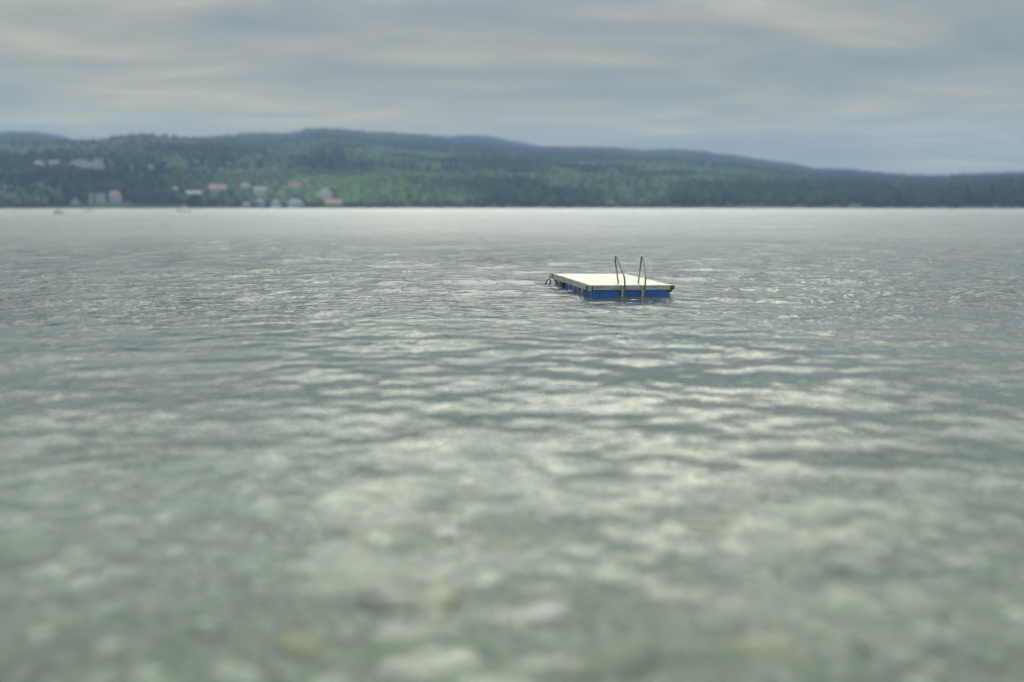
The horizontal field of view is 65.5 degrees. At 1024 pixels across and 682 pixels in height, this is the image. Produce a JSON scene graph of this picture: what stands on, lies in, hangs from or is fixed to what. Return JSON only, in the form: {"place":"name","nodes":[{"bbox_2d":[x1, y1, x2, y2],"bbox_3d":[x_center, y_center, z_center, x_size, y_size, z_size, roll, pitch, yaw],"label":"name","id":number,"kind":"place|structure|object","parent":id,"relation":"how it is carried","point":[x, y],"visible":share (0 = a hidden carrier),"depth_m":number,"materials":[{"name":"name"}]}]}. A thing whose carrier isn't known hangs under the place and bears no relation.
{"place":"outdoors","nodes":[
{"label":"outdoors","id":0,"kind":"place"},
{"bbox_2d":[88,193,92,202],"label":"house","id":1,"kind":"structure","parent":0,"point":[90,197],"depth_m":715.60,"materials":[{"name":"ceramic"}]},
{"bbox_2d":[0,208,1023,416],"bbox_3d":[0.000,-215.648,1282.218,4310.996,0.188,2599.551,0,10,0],"label":"water","id":2,"kind":"structure","parent":0,"point":[925,306],"depth_m":20.15,"materials":[{"name":"grey liquid"}]},
{"bbox_2d":[177,206,191,211],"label":"motorboat","id":3,"kind":"object","parent":2,"relation":"on","point":[185,209],"visible":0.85,"depth_m":287.36,"materials":[{"name":"white plastic"}]},
{"bbox_2d":[550,255,674,297],"bbox_3d":[2.802,-1.768,23.108,2.537,1.637,3.900,-1,10,-12],"label":"swim raft","id":4,"kind":"object","parent":2,"relation":"on","point":[598,285],"visible":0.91,"depth_m":21.57,"materials":[{"name":"white rubber"}]},
{"bbox_2d":[0,380,1023,681],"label":"lakebed","id":5,"kind":"structure","parent":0,"point":[66,656],"depth_m":6.51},
{"bbox_2d":[0,380,1023,681],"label":"pebbles","id":6,"kind":"object","parent":5,"relation":"on","point":[396,594],"visible":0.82,"depth_m":7.33,"materials":[{"name":"stone"}]},
{"bbox_2d":[0,157,1023,207],"bbox_3d":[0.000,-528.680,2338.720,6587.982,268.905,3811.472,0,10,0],"label":"hills","id":7,"kind":"structure","parent":0,"point":[95,163],"depth_m":769.97,"materials":[{"name":"green plant"}]},
{"bbox_2d":[34,161,45,165],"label":"house","id":8,"kind":"structure","parent":7,"relation":"on","point":[39,163],"depth_m":915.69,"materials":[{"name":"stone"}]},
{"bbox_2d":[49,160,60,165],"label":"house","id":9,"kind":"structure","parent":7,"relation":"on","point":[51,162],"depth_m":912.28,"materials":[{"name":"stone"}]},
{"bbox_2d":[71,198,81,203],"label":"house","id":10,"kind":"structure","parent":7,"relation":"on","point":[74,201],"depth_m":709.96,"materials":[{"name":"stone"}]},
{"bbox_2d":[94,193,105,202],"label":"house","id":11,"kind":"structure","parent":7,"relation":"on","point":[100,197],"depth_m":718.50,"materials":[{"name":"stone"}]},
{"bbox_2d":[108,190,121,202],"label":"house","id":12,"kind":"structure","parent":7,"relation":"on","point":[114,196],"depth_m":724.19,"materials":[{"name":"ceramic"}]},
{"bbox_2d":[185,190,202,195],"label":"house","id":13,"kind":"structure","parent":7,"relation":"on","point":[190,192],"depth_m":770.17,"materials":[{"name":"stone"}]},
{"bbox_2d":[189,194,200,204],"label":"tree","id":14,"kind":"object","parent":7,"relation":"on","point":[195,198],"visible":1,"depth_m":747.58,"materials":[{"name":"green plant"}]},
{"bbox_2d":[208,184,226,191],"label":"house","id":15,"kind":"structure","parent":7,"relation":"on","point":[214,187],"depth_m":809.73,"materials":[{"name":"ceramic"}]},
{"bbox_2d":[239,183,250,189],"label":"house","id":16,"kind":"structure","parent":7,"relation":"on","point":[242,186],"depth_m":828.16,"materials":[{"name":"stone"}]},
{"bbox_2d":[242,200,249,205],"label":"house","id":17,"kind":"structure","parent":7,"relation":"on","point":[246,203],"depth_m":766.48,"materials":[{"name":"stone"}]},
{"bbox_2d":[252,187,266,196],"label":"house","id":18,"kind":"structure","parent":7,"relation":"on","point":[259,191],"depth_m":806.90,"materials":[{"name":"stone"}]},
{"bbox_2d":[256,198,264,205],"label":"house","id":19,"kind":"structure","parent":7,"relation":"on","point":[261,201],"depth_m":773.11,"materials":[{"name":"stone"}]},
{"bbox_2d":[271,199,280,207],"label":"house","id":20,"kind":"structure","parent":7,"relation":"on","point":[275,203],"depth_m":776.99,"materials":[{"name":"stone"}]},
{"bbox_2d":[288,199,302,207],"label":"house","id":21,"kind":"structure","parent":7,"relation":"on","point":[294,202],"depth_m":780.45,"materials":[{"name":"stone"}]},
{"bbox_2d":[288,182,302,188],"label":"house","id":22,"kind":"structure","parent":7,"relation":"on","point":[293,185],"depth_m":864.51,"materials":[{"name":"ceramic"}]},
{"bbox_2d":[316,186,332,197],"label":"house","id":23,"kind":"structure","parent":7,"relation":"on","point":[324,192],"depth_m":809.65,"materials":[{"name":"stone"}]},
{"bbox_2d":[323,198,343,204],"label":"house","id":24,"kind":"structure","parent":7,"relation":"on","point":[333,201],"depth_m":790.22,"materials":[{"name":"ceramic"}]},
{"bbox_2d":[0,126,1023,207],"bbox_3d":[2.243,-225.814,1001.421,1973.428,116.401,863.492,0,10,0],"label":"forest","id":25,"kind":"object","parent":7,"relation":"on","point":[368,175],"visible":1,"depth_m":875.92,"materials":[{"name":"green plant"}]},
{"bbox_2d":[0,0,1023,175],"label":"sky","id":26,"kind":"structure","parent":0,"point":[928,87],"materials":[{"name":"grey"}]}
]}

